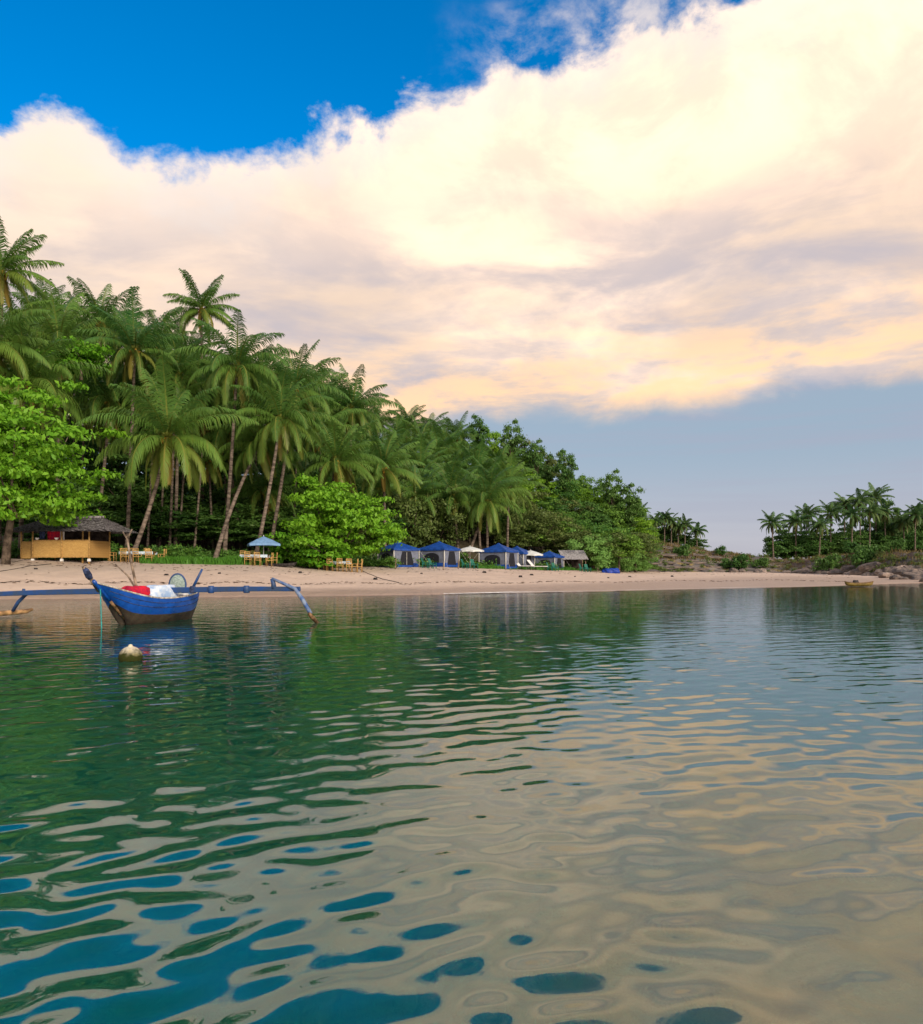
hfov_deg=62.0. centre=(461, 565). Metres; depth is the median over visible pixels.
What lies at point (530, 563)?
sun lounger
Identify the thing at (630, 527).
broadleaf tree
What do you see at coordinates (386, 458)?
coconut palm
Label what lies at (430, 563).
garden chair
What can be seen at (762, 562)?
bank shrub
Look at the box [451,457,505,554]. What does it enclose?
coconut palm
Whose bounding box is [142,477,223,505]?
broadleaf tree
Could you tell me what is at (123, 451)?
coconut palm
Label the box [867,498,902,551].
coconut palm
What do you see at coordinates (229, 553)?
shrub
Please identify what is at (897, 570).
boulder
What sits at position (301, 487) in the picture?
broadleaf tree
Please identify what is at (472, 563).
garden chair
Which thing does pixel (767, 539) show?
broadleaf tree
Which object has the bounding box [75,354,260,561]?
coconut palm
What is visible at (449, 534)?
fine leaved tree
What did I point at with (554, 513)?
broadleaf tree
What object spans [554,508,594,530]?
broadleaf tree
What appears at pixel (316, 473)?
broadleaf tree
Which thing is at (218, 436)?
coconut palm
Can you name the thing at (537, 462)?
broadleaf tree
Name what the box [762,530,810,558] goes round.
broadleaf tree
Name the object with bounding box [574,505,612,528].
broadleaf tree
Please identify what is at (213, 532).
broadleaf tree
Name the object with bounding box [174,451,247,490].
broadleaf tree
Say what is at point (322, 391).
coconut palm
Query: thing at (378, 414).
coconut palm
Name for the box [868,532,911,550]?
broadleaf tree
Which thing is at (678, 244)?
sky
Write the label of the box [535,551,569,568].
canopy tent
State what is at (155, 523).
broadleaf tree
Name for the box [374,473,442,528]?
broadleaf tree
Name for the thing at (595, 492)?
broadleaf tree
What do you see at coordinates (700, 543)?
broadleaf tree
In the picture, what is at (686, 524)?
coconut palm
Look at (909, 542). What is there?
broadleaf tree
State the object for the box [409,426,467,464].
coconut palm
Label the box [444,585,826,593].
foam
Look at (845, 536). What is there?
broadleaf tree
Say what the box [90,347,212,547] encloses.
coconut palm
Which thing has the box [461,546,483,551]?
beach parasol
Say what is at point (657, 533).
broadleaf tree
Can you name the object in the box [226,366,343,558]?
coconut palm
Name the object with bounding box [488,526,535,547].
broadleaf tree
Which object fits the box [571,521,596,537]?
broadleaf tree
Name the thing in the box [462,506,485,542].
broadleaf tree
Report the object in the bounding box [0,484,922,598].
ground
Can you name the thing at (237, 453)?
broadleaf tree
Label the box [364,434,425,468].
coconut palm
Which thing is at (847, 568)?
boulder
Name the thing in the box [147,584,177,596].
tarpaulin bundle
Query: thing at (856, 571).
boulder
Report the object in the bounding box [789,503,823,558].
coconut palm
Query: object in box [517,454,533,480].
broadleaf tree
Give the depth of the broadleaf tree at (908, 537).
154.31 m
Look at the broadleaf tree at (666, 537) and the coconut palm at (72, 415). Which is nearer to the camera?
the coconut palm at (72, 415)
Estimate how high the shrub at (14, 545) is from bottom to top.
2.416 m
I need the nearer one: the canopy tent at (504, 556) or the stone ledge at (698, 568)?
the canopy tent at (504, 556)
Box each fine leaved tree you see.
[356,528,409,558]
[374,472,462,547]
[402,484,484,552]
[485,498,565,550]
[542,514,591,553]
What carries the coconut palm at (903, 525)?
on the ground at (59, 577)
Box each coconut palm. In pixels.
[0,216,64,558]
[0,300,66,392]
[0,307,112,558]
[3,279,121,559]
[3,293,62,363]
[8,280,79,439]
[10,367,63,558]
[26,290,124,463]
[26,346,93,539]
[29,349,112,540]
[49,275,143,470]
[49,364,123,468]
[53,343,158,560]
[70,286,200,547]
[70,394,149,547]
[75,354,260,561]
[82,296,155,451]
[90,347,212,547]
[101,331,210,551]
[120,362,221,545]
[122,309,196,500]
[131,318,227,544]
[142,356,232,544]
[150,322,220,485]
[159,363,250,547]
[162,268,239,548]
[167,309,298,551]
[174,428,242,552]
[188,392,264,551]
[191,357,263,550]
[207,397,308,558]
[209,362,277,542]
[218,454,308,550]
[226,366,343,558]
[231,344,298,400]
[238,352,290,476]
[257,339,351,552]
[260,446,330,508]
[264,367,339,516]
[277,416,389,494]
[286,384,368,480]
[289,357,344,463]
[298,449,375,499]
[310,363,404,491]
[319,365,356,413]
[332,440,371,471]
[344,426,425,545]
[346,403,393,439]
[353,458,409,506]
[354,435,414,490]
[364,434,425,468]
[368,427,415,458]
[371,401,399,436]
[373,414,419,443]
[377,458,451,547]
[383,423,426,458]
[385,398,436,437]
[388,454,443,544]
[399,415,445,457]
[399,434,455,477]
[407,455,483,546]
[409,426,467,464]
[414,412,451,462]
[417,444,469,475]
[423,463,488,547]
[426,419,473,462]
[430,432,485,466]
[436,410,480,447]
[446,467,530,547]
[447,439,513,541]
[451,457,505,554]
[458,454,525,567]
[477,443,535,539]
[477,452,547,546]
[647,512,665,529]
[654,508,673,540]
[662,511,680,542]
[666,518,688,543]
[673,513,697,543]
[687,522,708,546]
[757,510,787,557]
[778,510,812,555]
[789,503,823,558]
[804,513,835,554]
[815,500,844,552]
[828,492,854,531]
[835,503,868,541]
[844,488,875,544]
[857,499,887,544]
[859,482,893,538]
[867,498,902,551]
[873,517,906,538]
[889,509,920,550]
[897,502,922,550]
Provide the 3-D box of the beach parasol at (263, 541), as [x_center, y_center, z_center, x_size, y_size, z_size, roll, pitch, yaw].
[-15.699,-1.110,60.900,2.334,2.650,2.334,0,0,-20]
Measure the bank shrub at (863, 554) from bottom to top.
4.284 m
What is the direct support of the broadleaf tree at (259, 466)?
on the ground at (59, 577)
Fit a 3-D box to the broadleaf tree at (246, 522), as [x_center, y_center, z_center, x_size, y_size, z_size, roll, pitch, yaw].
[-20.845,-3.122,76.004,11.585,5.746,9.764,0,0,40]
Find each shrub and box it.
[11,538,34,559]
[101,541,122,560]
[157,542,187,556]
[180,544,206,557]
[210,547,239,557]
[259,531,317,562]
[291,545,355,569]
[379,556,403,568]
[460,552,469,560]
[633,560,653,571]
[673,543,692,556]
[714,545,728,555]
[719,558,731,568]
[729,552,752,569]
[752,556,769,568]
[810,552,843,571]
[842,540,861,553]
[848,543,882,567]
[884,537,906,552]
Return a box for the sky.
[0,0,922,558]
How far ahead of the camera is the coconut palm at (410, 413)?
128.03 m
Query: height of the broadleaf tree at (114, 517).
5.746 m
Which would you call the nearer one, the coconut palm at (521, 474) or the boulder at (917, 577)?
the boulder at (917, 577)
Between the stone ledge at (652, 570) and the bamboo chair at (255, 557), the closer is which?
the bamboo chair at (255, 557)
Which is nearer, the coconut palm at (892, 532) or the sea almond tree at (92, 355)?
the sea almond tree at (92, 355)
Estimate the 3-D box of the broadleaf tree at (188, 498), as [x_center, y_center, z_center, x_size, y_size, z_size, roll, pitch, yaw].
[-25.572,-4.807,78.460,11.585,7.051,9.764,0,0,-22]
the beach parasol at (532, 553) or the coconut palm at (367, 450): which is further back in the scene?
the coconut palm at (367, 450)
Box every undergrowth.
[0,536,386,565]
[363,555,659,570]
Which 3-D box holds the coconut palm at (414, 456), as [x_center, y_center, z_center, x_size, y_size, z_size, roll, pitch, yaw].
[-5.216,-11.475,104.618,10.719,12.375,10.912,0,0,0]
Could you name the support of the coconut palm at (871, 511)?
on the ground at (59, 577)
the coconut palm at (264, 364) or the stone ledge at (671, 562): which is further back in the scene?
the stone ledge at (671, 562)
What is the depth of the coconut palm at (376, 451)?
95.15 m
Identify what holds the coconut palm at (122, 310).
on the ground at (59, 577)
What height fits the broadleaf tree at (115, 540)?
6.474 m
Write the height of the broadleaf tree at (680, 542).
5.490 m
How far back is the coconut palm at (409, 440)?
112.50 m
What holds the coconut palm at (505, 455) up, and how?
on the ground at (59, 577)
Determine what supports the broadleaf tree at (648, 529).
on the ground at (59, 577)
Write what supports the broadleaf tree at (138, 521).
on the ground at (59, 577)
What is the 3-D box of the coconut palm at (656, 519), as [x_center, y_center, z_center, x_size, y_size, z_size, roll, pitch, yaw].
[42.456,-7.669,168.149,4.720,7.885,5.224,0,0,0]
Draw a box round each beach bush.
[552,536,592,566]
[554,527,646,570]
[611,554,658,571]
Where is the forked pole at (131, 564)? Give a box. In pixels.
[123,529,137,585]
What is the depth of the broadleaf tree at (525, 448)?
130.80 m
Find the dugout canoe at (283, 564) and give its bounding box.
[263,562,296,566]
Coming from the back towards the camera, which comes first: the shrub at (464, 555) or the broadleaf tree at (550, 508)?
the broadleaf tree at (550, 508)
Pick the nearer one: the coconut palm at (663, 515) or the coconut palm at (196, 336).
the coconut palm at (196, 336)
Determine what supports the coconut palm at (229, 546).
on the ground at (59, 577)
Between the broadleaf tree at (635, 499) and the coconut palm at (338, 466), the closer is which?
the coconut palm at (338, 466)
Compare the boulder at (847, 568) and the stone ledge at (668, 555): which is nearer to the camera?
the boulder at (847, 568)
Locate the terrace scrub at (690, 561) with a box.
[648,540,769,571]
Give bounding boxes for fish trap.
[168,573,186,593]
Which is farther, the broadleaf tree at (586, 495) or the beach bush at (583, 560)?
the broadleaf tree at (586, 495)
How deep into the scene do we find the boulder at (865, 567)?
101.76 m
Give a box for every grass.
[139,554,283,564]
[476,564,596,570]
[647,541,751,562]
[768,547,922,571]
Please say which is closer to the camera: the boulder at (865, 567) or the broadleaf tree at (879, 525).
the boulder at (865, 567)
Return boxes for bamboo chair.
[108,547,116,560]
[120,548,128,561]
[132,548,141,562]
[145,549,152,561]
[244,551,251,564]
[254,552,260,565]
[266,553,273,566]
[326,558,333,570]
[346,559,351,571]
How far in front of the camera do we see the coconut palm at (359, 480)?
85.11 m
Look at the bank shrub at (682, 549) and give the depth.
132.37 m
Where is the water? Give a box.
[0,583,922,1023]
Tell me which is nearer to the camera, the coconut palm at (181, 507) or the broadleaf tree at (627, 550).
the coconut palm at (181, 507)
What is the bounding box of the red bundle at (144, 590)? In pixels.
[121,586,149,595]
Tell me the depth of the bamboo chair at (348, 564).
60.56 m
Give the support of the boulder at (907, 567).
on the ground at (59, 577)
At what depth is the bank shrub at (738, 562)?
133.15 m
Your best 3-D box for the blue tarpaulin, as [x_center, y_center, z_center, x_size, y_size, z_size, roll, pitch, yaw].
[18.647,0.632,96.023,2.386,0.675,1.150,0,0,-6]
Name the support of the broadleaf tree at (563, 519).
on the ground at (59, 577)
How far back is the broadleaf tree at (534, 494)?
113.58 m
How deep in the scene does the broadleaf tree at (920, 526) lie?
159.28 m
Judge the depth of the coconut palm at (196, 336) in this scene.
87.42 m
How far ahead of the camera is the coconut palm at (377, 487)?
87.82 m
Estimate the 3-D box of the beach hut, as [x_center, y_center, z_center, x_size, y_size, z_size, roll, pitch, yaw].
[-28.714,-1.884,56.833,7.779,3.608,4.834,0,0,6]
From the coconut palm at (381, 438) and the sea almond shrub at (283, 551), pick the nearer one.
the sea almond shrub at (283, 551)
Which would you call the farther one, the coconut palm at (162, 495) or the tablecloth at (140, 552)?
the coconut palm at (162, 495)
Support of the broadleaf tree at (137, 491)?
on the ground at (59, 577)
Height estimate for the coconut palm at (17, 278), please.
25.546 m
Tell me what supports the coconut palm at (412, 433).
on the ground at (59, 577)
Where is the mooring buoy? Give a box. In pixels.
[118,644,142,661]
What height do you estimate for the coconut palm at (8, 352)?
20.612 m
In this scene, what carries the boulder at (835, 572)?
on the ground at (59, 577)
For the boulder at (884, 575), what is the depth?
88.39 m
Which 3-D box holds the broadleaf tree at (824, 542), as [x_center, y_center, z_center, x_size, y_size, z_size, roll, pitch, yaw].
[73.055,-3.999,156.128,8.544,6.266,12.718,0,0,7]
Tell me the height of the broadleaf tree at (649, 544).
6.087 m
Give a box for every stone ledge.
[647,569,660,571]
[658,553,677,556]
[660,561,675,563]
[669,566,694,568]
[691,560,706,563]
[694,567,708,569]
[706,565,722,567]
[709,556,723,558]
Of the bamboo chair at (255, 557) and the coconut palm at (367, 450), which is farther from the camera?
the coconut palm at (367, 450)
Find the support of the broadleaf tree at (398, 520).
on the ground at (59, 577)
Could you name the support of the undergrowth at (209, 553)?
on the ground at (59, 577)
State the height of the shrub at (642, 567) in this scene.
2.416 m
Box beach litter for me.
[0,559,848,584]
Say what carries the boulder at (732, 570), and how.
on the ground at (59, 577)
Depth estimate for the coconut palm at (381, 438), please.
110.82 m
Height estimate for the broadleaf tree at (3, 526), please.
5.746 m
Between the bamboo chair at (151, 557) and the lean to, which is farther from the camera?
the lean to
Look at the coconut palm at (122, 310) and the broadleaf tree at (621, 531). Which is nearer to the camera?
the coconut palm at (122, 310)
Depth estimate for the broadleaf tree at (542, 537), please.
101.89 m
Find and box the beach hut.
[13,516,137,563]
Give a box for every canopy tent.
[374,541,427,566]
[419,541,469,567]
[473,543,528,568]
[512,546,537,566]
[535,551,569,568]
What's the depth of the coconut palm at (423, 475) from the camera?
93.98 m
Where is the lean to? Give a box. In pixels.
[558,550,588,570]
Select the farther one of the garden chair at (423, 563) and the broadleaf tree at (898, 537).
the broadleaf tree at (898, 537)
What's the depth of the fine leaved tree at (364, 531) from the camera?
81.49 m
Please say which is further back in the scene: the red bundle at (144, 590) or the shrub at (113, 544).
the shrub at (113, 544)
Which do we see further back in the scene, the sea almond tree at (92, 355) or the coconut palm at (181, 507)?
the coconut palm at (181, 507)
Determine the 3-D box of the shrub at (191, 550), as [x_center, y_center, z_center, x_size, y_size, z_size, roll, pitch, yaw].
[-21.233,-0.773,60.402,2.495,1.812,2.820,0,0,-4]
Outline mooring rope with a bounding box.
[100,589,101,627]
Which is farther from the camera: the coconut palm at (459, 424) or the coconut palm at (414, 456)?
the coconut palm at (459, 424)
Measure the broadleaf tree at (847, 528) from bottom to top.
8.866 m
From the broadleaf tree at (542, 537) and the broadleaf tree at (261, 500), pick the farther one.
the broadleaf tree at (542, 537)
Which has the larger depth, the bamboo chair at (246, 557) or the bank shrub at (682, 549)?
the bank shrub at (682, 549)
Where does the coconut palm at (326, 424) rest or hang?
on the ground at (59, 577)
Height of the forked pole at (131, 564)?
2.484 m
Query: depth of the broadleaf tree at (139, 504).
70.94 m
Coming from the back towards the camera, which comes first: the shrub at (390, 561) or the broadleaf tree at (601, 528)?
the broadleaf tree at (601, 528)
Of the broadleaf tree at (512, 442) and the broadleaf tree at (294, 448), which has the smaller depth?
the broadleaf tree at (294, 448)
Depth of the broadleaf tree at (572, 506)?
118.60 m
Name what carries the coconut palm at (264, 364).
on the ground at (59, 577)
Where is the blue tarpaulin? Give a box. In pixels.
[601,568,619,572]
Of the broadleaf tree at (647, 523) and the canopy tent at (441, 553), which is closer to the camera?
the canopy tent at (441, 553)
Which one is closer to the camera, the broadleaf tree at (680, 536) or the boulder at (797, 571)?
the boulder at (797, 571)
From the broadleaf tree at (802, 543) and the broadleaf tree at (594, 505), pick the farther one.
the broadleaf tree at (802, 543)
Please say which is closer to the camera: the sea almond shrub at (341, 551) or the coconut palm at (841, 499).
the sea almond shrub at (341, 551)
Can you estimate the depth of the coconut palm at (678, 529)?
167.35 m
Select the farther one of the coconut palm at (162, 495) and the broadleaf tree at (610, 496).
the broadleaf tree at (610, 496)
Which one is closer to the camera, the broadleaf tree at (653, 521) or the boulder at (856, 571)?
the boulder at (856, 571)
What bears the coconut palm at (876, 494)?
on the ground at (59, 577)
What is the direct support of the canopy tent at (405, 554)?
on the ground at (59, 577)
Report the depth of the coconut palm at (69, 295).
78.71 m
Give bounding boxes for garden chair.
[421,558,428,567]
[427,558,436,568]
[470,559,477,568]
[584,564,590,571]
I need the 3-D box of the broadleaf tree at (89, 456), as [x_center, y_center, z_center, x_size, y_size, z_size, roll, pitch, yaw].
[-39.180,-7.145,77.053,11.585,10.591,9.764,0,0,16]
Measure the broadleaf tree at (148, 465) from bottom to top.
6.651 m
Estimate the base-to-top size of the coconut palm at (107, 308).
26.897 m
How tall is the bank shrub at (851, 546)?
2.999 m
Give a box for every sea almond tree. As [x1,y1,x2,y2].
[0,374,130,564]
[36,336,114,379]
[274,473,409,567]
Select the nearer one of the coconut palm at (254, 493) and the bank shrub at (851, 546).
the coconut palm at (254, 493)
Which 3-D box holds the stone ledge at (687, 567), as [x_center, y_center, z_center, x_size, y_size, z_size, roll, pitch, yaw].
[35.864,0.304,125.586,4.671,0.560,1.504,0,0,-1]
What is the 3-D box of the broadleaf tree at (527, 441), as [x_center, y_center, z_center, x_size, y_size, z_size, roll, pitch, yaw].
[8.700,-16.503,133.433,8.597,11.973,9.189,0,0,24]
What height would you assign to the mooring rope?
3.626 m
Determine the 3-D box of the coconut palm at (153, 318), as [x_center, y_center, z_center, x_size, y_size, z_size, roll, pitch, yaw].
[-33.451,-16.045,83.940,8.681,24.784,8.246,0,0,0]
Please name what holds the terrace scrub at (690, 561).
on the ground at (59, 577)
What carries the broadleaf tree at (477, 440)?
on the ground at (59, 577)
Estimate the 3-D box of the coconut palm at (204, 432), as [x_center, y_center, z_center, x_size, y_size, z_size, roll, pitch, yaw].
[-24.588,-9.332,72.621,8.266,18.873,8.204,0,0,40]
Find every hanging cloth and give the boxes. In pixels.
[39,531,44,538]
[48,531,59,539]
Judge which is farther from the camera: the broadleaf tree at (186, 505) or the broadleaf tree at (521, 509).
the broadleaf tree at (521, 509)
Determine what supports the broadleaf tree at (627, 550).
on the ground at (59, 577)
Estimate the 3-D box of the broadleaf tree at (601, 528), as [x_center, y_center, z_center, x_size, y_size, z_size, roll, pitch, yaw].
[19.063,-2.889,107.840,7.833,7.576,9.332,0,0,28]
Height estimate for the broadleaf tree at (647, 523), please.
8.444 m
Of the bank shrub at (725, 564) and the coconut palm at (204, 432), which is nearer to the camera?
the coconut palm at (204, 432)
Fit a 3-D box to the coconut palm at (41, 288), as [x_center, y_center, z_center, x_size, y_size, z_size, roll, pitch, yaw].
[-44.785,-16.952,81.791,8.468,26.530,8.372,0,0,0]
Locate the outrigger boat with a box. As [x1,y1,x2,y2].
[0,566,318,624]
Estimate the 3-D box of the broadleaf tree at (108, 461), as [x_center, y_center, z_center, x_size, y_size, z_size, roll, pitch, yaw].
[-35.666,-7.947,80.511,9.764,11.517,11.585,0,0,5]
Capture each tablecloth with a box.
[119,551,156,554]
[240,555,269,557]
[333,561,350,563]
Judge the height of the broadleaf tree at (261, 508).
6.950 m
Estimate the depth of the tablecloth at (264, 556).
59.77 m
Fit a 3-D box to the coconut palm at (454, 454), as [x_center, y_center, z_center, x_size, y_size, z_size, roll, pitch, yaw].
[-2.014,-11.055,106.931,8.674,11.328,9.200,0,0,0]
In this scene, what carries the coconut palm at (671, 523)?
on the ground at (59, 577)
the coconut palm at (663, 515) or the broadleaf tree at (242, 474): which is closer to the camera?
the broadleaf tree at (242, 474)
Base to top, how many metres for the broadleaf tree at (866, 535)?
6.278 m
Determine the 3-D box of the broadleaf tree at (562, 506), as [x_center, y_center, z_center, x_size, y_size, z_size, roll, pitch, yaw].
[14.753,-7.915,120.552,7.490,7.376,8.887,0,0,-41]
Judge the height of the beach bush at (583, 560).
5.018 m
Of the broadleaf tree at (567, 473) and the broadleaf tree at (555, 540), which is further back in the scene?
the broadleaf tree at (567, 473)
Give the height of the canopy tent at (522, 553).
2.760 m
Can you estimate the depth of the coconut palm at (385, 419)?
127.05 m
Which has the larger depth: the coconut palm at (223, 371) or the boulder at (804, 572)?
the boulder at (804, 572)
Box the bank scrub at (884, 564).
[767,550,922,572]
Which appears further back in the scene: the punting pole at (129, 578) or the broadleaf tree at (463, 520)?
the broadleaf tree at (463, 520)
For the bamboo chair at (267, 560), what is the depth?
59.79 m
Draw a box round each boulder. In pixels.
[728,568,738,571]
[753,569,761,572]
[791,569,803,572]
[800,570,808,573]
[827,569,843,574]
[840,565,855,571]
[849,568,862,574]
[857,561,881,572]
[874,569,882,575]
[878,572,893,577]
[883,566,895,571]
[888,567,906,576]
[889,574,900,579]
[901,572,917,578]
[903,565,913,569]
[906,568,922,573]
[911,575,922,579]
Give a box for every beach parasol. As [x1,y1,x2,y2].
[247,535,279,560]
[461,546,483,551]
[526,549,542,555]
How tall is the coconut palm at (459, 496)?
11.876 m
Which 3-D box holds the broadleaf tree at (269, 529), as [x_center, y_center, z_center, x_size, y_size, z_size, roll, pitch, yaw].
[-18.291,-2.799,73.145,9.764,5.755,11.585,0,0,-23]
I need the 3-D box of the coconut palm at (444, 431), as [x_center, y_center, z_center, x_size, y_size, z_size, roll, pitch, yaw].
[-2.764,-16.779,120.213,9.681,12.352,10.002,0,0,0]
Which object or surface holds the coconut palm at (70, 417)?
on the ground at (59, 577)
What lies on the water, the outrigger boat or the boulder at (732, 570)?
the outrigger boat
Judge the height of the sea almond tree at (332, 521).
8.257 m
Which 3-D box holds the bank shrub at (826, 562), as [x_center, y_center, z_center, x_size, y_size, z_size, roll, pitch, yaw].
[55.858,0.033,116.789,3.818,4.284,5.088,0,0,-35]
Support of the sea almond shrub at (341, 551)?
on the ground at (59, 577)
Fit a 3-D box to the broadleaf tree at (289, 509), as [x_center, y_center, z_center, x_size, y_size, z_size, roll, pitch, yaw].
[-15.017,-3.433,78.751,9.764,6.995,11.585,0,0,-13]
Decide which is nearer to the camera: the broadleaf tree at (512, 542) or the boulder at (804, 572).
the broadleaf tree at (512, 542)
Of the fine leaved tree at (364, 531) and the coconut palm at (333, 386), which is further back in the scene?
the coconut palm at (333, 386)
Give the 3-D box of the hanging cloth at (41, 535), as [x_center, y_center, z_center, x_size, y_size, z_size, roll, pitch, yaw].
[-30.674,-2.271,56.141,0.458,0.618,0.132,0,0,6]
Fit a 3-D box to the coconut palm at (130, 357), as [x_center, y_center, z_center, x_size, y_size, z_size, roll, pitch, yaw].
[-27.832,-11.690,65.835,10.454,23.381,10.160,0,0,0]
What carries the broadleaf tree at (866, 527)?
on the ground at (59, 577)
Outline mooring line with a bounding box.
[0,564,46,571]
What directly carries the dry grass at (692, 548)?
on the ground at (59, 577)
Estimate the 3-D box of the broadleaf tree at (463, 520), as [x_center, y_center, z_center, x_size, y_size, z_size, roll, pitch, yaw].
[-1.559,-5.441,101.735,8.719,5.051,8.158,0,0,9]
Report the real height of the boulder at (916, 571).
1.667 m
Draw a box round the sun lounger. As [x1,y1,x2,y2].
[527,560,547,570]
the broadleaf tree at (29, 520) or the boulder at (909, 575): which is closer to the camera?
the broadleaf tree at (29, 520)
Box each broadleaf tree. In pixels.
[1,508,47,558]
[1,509,89,559]
[24,504,137,559]
[27,439,121,494]
[28,414,55,444]
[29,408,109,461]
[45,440,122,472]
[52,470,158,523]
[53,456,102,494]
[70,439,124,462]
[73,507,151,543]
[77,437,149,540]
[91,452,173,520]
[93,496,157,536]
[110,505,208,548]
[114,460,180,537]
[120,442,191,468]
[130,503,219,547]
[139,462,189,485]
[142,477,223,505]
[145,491,212,545]
[156,503,259,545]
[165,482,238,549]
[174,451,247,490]
[178,471,243,503]
[190,489,271,551]
[204,421,270,470]
[204,465,284,505]
[204,506,287,552]
[206,460,274,483]
[206,482,303,550]
[231,508,298,544]
[251,466,319,507]
[254,440,329,485]
[270,506,314,533]
[292,468,377,514]
[357,505,414,538]
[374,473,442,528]
[451,514,477,539]
[461,414,488,456]
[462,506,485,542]
[471,513,512,544]
[479,424,503,456]
[484,443,516,464]
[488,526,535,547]
[490,439,534,478]
[499,418,525,463]
[503,486,528,514]
[510,442,545,479]
[513,465,536,495]
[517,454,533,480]
[518,491,550,515]
[521,508,562,550]
[523,520,576,553]
[524,438,556,488]
[525,464,557,489]
[525,478,561,503]
[526,450,568,487]
[534,492,574,510]
[534,498,564,515]
[537,481,583,507]
[537,513,579,541]
[540,531,584,553]
[552,448,578,491]
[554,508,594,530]
[555,476,587,499]
[555,497,594,518]
[557,531,633,568]
[570,487,599,506]
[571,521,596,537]
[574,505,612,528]
[575,500,605,523]
[576,518,616,544]
[578,473,604,497]
[583,482,617,499]
[589,492,624,513]
[594,528,646,570]
[598,501,637,527]
[600,468,632,510]
[604,521,634,534]
[604,528,629,542]
[614,482,645,524]
[616,505,657,532]
[617,501,648,531]
[618,515,657,542]
[626,532,665,572]
[636,526,662,553]
[638,527,660,542]
[656,523,681,542]
[657,527,683,542]
[668,532,699,545]
[680,532,711,547]
[762,524,799,556]
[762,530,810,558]
[762,531,823,557]
[786,531,842,557]
[789,526,824,539]
[804,525,828,539]
[806,531,843,555]
[816,531,856,554]
[823,531,870,553]
[825,531,878,548]
[828,522,854,539]
[846,518,871,539]
[856,530,889,552]
[861,504,894,539]
[864,531,893,551]
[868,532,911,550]
[876,498,908,536]
[878,531,922,551]
[900,531,922,551]
[906,508,922,539]
[908,510,922,535]
[909,531,922,550]
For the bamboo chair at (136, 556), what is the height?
1.092 m
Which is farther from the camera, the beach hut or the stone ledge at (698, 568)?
the stone ledge at (698, 568)
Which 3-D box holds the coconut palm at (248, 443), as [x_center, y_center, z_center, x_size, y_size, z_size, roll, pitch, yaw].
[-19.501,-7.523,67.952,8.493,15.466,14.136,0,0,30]
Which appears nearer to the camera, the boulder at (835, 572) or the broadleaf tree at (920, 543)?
the boulder at (835, 572)
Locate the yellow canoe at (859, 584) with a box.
[844,581,873,585]
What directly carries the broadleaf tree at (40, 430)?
on the ground at (59, 577)
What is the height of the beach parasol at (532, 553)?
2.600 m
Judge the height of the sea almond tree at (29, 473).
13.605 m
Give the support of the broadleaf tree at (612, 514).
on the ground at (59, 577)
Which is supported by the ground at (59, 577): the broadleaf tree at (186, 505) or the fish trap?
the broadleaf tree at (186, 505)
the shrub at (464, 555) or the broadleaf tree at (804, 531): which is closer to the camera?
the shrub at (464, 555)
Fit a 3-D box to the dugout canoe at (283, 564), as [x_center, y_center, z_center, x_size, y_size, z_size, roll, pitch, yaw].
[-14.362,-0.107,60.399,2.921,0.382,0.607,0,0,4]
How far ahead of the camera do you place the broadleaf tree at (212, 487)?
84.30 m
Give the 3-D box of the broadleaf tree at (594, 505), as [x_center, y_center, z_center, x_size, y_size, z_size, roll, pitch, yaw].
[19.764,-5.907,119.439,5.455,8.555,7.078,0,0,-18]
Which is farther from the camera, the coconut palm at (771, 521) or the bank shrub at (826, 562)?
the coconut palm at (771, 521)
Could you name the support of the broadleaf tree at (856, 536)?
on the ground at (59, 577)
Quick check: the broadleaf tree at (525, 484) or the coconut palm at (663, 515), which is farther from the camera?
the coconut palm at (663, 515)
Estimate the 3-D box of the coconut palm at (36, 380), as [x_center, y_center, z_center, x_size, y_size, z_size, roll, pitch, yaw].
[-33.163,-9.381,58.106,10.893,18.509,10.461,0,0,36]
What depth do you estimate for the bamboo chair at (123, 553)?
57.36 m
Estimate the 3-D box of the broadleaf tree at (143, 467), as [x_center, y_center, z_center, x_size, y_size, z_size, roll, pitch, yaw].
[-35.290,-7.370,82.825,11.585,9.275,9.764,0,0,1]
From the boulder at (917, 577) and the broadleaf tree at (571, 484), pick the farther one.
the broadleaf tree at (571, 484)
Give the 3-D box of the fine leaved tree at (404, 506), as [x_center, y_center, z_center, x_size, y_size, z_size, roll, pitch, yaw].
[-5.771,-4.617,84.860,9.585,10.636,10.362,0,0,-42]
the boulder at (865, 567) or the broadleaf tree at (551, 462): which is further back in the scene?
the broadleaf tree at (551, 462)
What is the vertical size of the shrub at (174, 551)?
2.014 m
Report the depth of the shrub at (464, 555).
82.45 m
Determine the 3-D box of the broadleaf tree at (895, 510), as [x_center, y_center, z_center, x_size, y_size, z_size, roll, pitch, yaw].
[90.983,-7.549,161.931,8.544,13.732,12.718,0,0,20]
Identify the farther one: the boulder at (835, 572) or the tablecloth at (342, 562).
the boulder at (835, 572)
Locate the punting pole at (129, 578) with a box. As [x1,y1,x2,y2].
[115,564,134,585]
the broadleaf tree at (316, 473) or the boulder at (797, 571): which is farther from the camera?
the boulder at (797, 571)
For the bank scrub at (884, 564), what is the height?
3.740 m
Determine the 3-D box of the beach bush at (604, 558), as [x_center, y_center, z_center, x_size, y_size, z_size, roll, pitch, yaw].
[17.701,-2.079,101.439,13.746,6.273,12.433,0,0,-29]
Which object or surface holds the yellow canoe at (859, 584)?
on the water
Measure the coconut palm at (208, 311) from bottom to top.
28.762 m
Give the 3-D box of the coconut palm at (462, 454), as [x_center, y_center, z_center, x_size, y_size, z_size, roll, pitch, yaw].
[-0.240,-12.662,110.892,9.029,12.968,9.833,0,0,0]
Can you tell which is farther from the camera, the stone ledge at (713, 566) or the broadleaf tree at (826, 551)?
the broadleaf tree at (826, 551)

